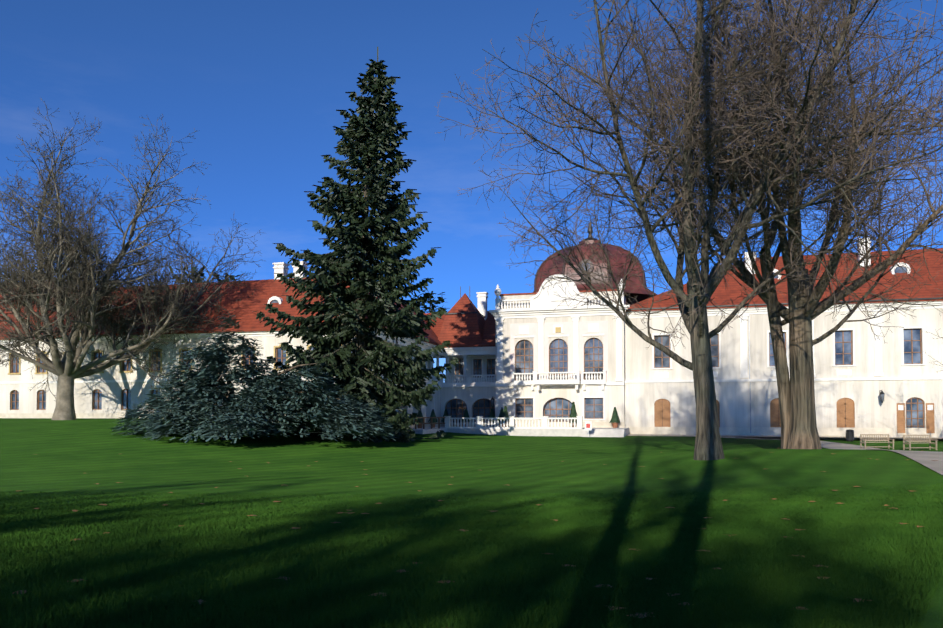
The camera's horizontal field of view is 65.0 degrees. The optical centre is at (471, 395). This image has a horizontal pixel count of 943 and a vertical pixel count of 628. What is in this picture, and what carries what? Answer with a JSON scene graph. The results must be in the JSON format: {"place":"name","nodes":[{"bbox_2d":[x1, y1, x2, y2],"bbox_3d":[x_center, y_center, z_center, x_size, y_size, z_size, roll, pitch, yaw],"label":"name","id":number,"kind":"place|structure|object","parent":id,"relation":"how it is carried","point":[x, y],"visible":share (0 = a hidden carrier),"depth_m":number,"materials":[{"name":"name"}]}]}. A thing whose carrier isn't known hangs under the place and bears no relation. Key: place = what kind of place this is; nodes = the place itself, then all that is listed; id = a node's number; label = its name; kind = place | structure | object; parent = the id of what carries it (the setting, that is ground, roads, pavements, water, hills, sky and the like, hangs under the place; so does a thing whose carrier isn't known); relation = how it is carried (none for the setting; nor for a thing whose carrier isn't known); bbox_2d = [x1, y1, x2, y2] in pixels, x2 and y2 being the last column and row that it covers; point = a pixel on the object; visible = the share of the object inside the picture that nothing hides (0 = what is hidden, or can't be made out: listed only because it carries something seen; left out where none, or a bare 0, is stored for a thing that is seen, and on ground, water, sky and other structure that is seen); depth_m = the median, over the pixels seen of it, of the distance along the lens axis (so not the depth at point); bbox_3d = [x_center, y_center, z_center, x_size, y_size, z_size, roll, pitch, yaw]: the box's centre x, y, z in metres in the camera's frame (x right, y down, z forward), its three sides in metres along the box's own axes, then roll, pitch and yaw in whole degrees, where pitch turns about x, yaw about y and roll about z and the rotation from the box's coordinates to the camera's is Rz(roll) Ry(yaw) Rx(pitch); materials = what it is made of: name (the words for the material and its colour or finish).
{"place":"outdoors","nodes":[
{"label":"outdoors","id":0,"kind":"place"},
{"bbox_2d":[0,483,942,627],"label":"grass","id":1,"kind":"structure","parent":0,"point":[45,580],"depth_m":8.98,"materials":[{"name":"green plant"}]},
{"bbox_2d":[0,418,942,627],"bbox_3d":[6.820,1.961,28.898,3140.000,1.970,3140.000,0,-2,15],"label":"lawn","id":2,"kind":"structure","parent":0,"point":[80,455],"depth_m":26.04,"materials":[{"name":"green plant"}]},
{"bbox_2d":[0,99,262,419],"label":"plane tree","id":3,"kind":"object","parent":2,"relation":"on","point":[76,267],"visible":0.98,"depth_m":55.31,"materials":[{"name":"brown plant"}]},
{"bbox_2d":[169,266,205,282],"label":"pine","id":4,"kind":"object","parent":2,"relation":"on","point":[193,268],"visible":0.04,"depth_m":95.92,"materials":[{"name":"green plant"}]},
{"bbox_2d":[185,266,229,282],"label":"pine","id":5,"kind":"object","parent":2,"relation":"on","point":[201,275],"visible":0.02,"depth_m":100.52,"materials":[{"name":"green plant"}]},
{"bbox_2d":[217,273,240,281],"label":"pine","id":6,"kind":"object","parent":2,"relation":"on","point":[233,278],"depth_m":99.14,"materials":[{"name":"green plant"}]},
{"bbox_2d":[108,314,396,442],"bbox_3d":[-12.482,-1.145,44.051,16.522,7.653,11.760,0,-2,15],"label":"bush","id":7,"kind":"object","parent":2,"relation":"on","point":[206,392],"visible":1,"depth_m":41.92,"materials":[{"name":"green plant"}]},
{"bbox_2d":[253,46,457,442],"bbox_3d":[-7.696,-9.741,50.660,13.165,27.154,13.508,0,-2,15],"label":"spruce","id":8,"kind":"object","parent":2,"relation":"on","point":[369,131],"visible":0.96,"depth_m":49.05,"materials":[{"name":"green plant"}]},
{"bbox_2d":[412,289,448,312],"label":"pine","id":9,"kind":"object","parent":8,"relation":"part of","point":[433,302],"visible":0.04,"depth_m":119.42,"materials":[{"name":"green plant"}]},
{"bbox_2d":[0,291,942,427],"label":"palace walls","id":10,"kind":"structure","parent":2,"relation":"on","point":[633,403],"depth_m":66.13,"materials":[{"name":"white paint"}]},
{"bbox_2d":[8,327,560,374],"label":"ochre palace frames","id":11,"kind":"structure","parent":10,"relation":"attached to","point":[557,329],"depth_m":63.29,"materials":[{"name":"beige paint"}]},
{"bbox_2d":[11,329,923,427],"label":"window frames","id":12,"kind":"structure","parent":10,"relation":"in","point":[529,368],"depth_m":68.72,"materials":[{"name":"wood"}]},
{"bbox_2d":[12,263,922,427],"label":"window panes","id":13,"kind":"structure","parent":12,"relation":"in","point":[551,404],"depth_m":69.37,"materials":[{"name":"glass"}]},
{"bbox_2d":[0,238,942,428],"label":"building trim","id":14,"kind":"structure","parent":10,"relation":"attached to","point":[545,302],"depth_m":68.64,"materials":[{"name":"white paint"}]},
{"bbox_2d":[0,248,942,357],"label":"roof","id":15,"kind":"structure","parent":10,"relation":"on","point":[469,330],"depth_m":66.51,"materials":[{"name":"red tile"}]},
{"bbox_2d":[510,321,607,381],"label":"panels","id":16,"kind":"object","parent":10,"relation":"attached to","point":[568,328],"visible":0.69,"depth_m":69.98,"materials":[{"name":"white paint"}]},
{"bbox_2d":[534,240,655,304],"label":"dome","id":17,"kind":"structure","parent":10,"relation":"on","point":[642,293],"depth_m":73.44,"materials":[{"name":"brown metal"}]},
{"bbox_2d":[533,243,657,294],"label":"dome ribs","id":18,"kind":"object","parent":17,"relation":"attached to","point":[590,270],"visible":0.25,"depth_m":73.69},
{"bbox_2d":[748,314,750,432],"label":"palace downpipes","id":19,"kind":"object","parent":10,"relation":"attached to","point":[749,368],"visible":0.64,"depth_m":66.53,"materials":[{"name":"white metal"}]},
{"bbox_2d":[654,398,934,432],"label":"wooden shutters","id":20,"kind":"object","parent":10,"relation":"attached to","point":[843,405],"visible":0.46,"depth_m":64.39,"materials":[{"name":"brown wood"}]},
{"bbox_2d":[0,413,942,439],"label":"building plinth","id":21,"kind":"structure","parent":2,"relation":"on","point":[776,431],"depth_m":65.68,"materials":[{"name":"white stone"}]},
{"bbox_2d":[13,453,938,617],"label":"fallen leaves","id":22,"kind":"object","parent":2,"relation":"on","point":[641,614],"visible":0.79,"depth_m":10.94,"materials":[{"name":"brown plant"}]},
{"bbox_2d":[407,427,628,436],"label":"palace terrace","id":23,"kind":"structure","parent":2,"relation":"on","point":[607,432],"depth_m":62.75,"materials":[{"name":"stone"}]},
{"bbox_2d":[417,411,422,427],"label":"topiary","id":24,"kind":"object","parent":23,"relation":"on","point":[419,420],"visible":0.67,"depth_m":65.09,"materials":[{"name":"green plant"}]},
{"bbox_2d":[415,417,444,428],"bbox_3d":[-4.656,2.268,61.821,0.155,1.000,8.512,-1,-2,36],"label":"wooden terrace rail","id":25,"kind":"object","parent":23,"relation":"on","point":[431,423],"visible":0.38,"depth_m":63.34,"materials":[{"name":"brown wood"}]},
{"bbox_2d":[428,409,437,427],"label":"topiary","id":26,"kind":"object","parent":23,"relation":"on","point":[434,420],"visible":0.81,"depth_m":68.80,"materials":[{"name":"green plant"}]},
{"bbox_2d":[441,409,448,426],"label":"topiary","id":27,"kind":"object","parent":23,"relation":"on","point":[445,414],"visible":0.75,"depth_m":73.20,"materials":[{"name":"green plant"}]},
{"bbox_2d":[462,409,469,426],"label":"topiary","id":28,"kind":"object","parent":23,"relation":"on","point":[466,414],"visible":0.77,"depth_m":72.66,"materials":[{"name":"green plant"}]},
{"bbox_2d":[489,409,495,426],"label":"topiary","id":29,"kind":"object","parent":23,"relation":"on","point":[492,415],"visible":0.71,"depth_m":71.97,"materials":[{"name":"green plant"}]},
{"bbox_2d":[499,407,502,426],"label":"topiary","id":30,"kind":"object","parent":23,"relation":"on","point":[501,413],"visible":0.46,"depth_m":70.34,"materials":[{"name":"green plant"}]},
{"bbox_2d":[501,406,508,426],"bbox_3d":[2.966,1.850,64.891,0.941,1.997,0.872,1,-2,-36],"label":"topiary","id":31,"kind":"object","parent":23,"relation":"on","point":[505,414],"visible":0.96,"depth_m":64.71,"materials":[{"name":"green plant"}]},
{"bbox_2d":[569,402,576,426],"bbox_3d":[8.698,1.649,63.074,0.957,2.302,0.950,0,-2,15],"label":"topiary","id":32,"kind":"object","parent":23,"relation":"on","point":[573,413],"visible":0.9,"depth_m":62.88,"materials":[{"name":"green plant"}]},
{"bbox_2d":[609,407,619,427],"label":"topiary","id":33,"kind":"object","parent":23,"relation":"on","point":[615,418],"visible":1,"depth_m":67.58,"materials":[{"name":"green plant"}]},
{"bbox_2d":[585,421,591,436],"bbox_3d":[9.509,2.707,60.228,0.560,1.300,0.086,0,-2,15],"label":"info sign","id":34,"kind":"object","parent":2,"relation":"on","point":[590,423],"depth_m":60.19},
{"bbox_2d":[435,0,942,459],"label":"lawn tree","id":35,"kind":"object","parent":2,"relation":"on","point":[702,286],"visible":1,"depth_m":24.66,"materials":[{"name":"brown plant"}]},
{"bbox_2d":[575,0,942,448],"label":"lawn tree","id":36,"kind":"object","parent":2,"relation":"on","point":[796,396],"visible":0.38,"depth_m":29.92,"materials":[{"name":"brown plant"}]},
{"bbox_2d":[846,429,853,441],"bbox_3d":[30.653,3.203,59.916,0.600,0.970,0.600,0,-2,15],"label":"litter bin","id":37,"kind":"object","parent":2,"relation":"on","point":[849,435],"visible":1,"depth_m":59.67,"materials":[{"name":"metal"}]},
{"bbox_2d":[903,435,937,449],"bbox_3d":[27.180,2.816,44.798,1.900,0.930,0.620,0,-2,-7],"label":"bench","id":38,"kind":"object","parent":2,"relation":"on","point":[922,441],"visible":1,"depth_m":45.01,"materials":[{"name":"beige wood"}]},
{"bbox_2d":[923,288,942,370],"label":"tree","id":39,"kind":"object","parent":2,"relation":"on","point":[936,335],"visible":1,"depth_m":46.87,"materials":[{"name":"brown plant"}]},
{"bbox_2d":[0,0,942,382],"label":"sky","id":40,"kind":"structure","parent":0,"point":[261,84],"materials":[{"name":"blue"}]},
{"bbox_2d":[444,222,942,427],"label":"palace metalwork","id":41,"kind":"object","parent":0,"point":[590,234],"visible":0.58,"depth_m":67.82,"materials":[{"name":"grey metal"}]},
{"bbox_2d":[626,434,942,474],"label":"gravel path","id":42,"kind":"structure","parent":0,"point":[924,458],"depth_m":44.27,"materials":[{"name":"grey gravel"}]},
{"bbox_2d":[860,434,894,448],"bbox_3d":[25.426,2.866,46.356,1.900,0.930,0.620,0,-2,1],"label":"bench","id":43,"kind":"object","parent":42,"relation":"on","point":[865,442],"visible":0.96,"depth_m":46.60,"materials":[{"name":"beige wood"}]}
]}

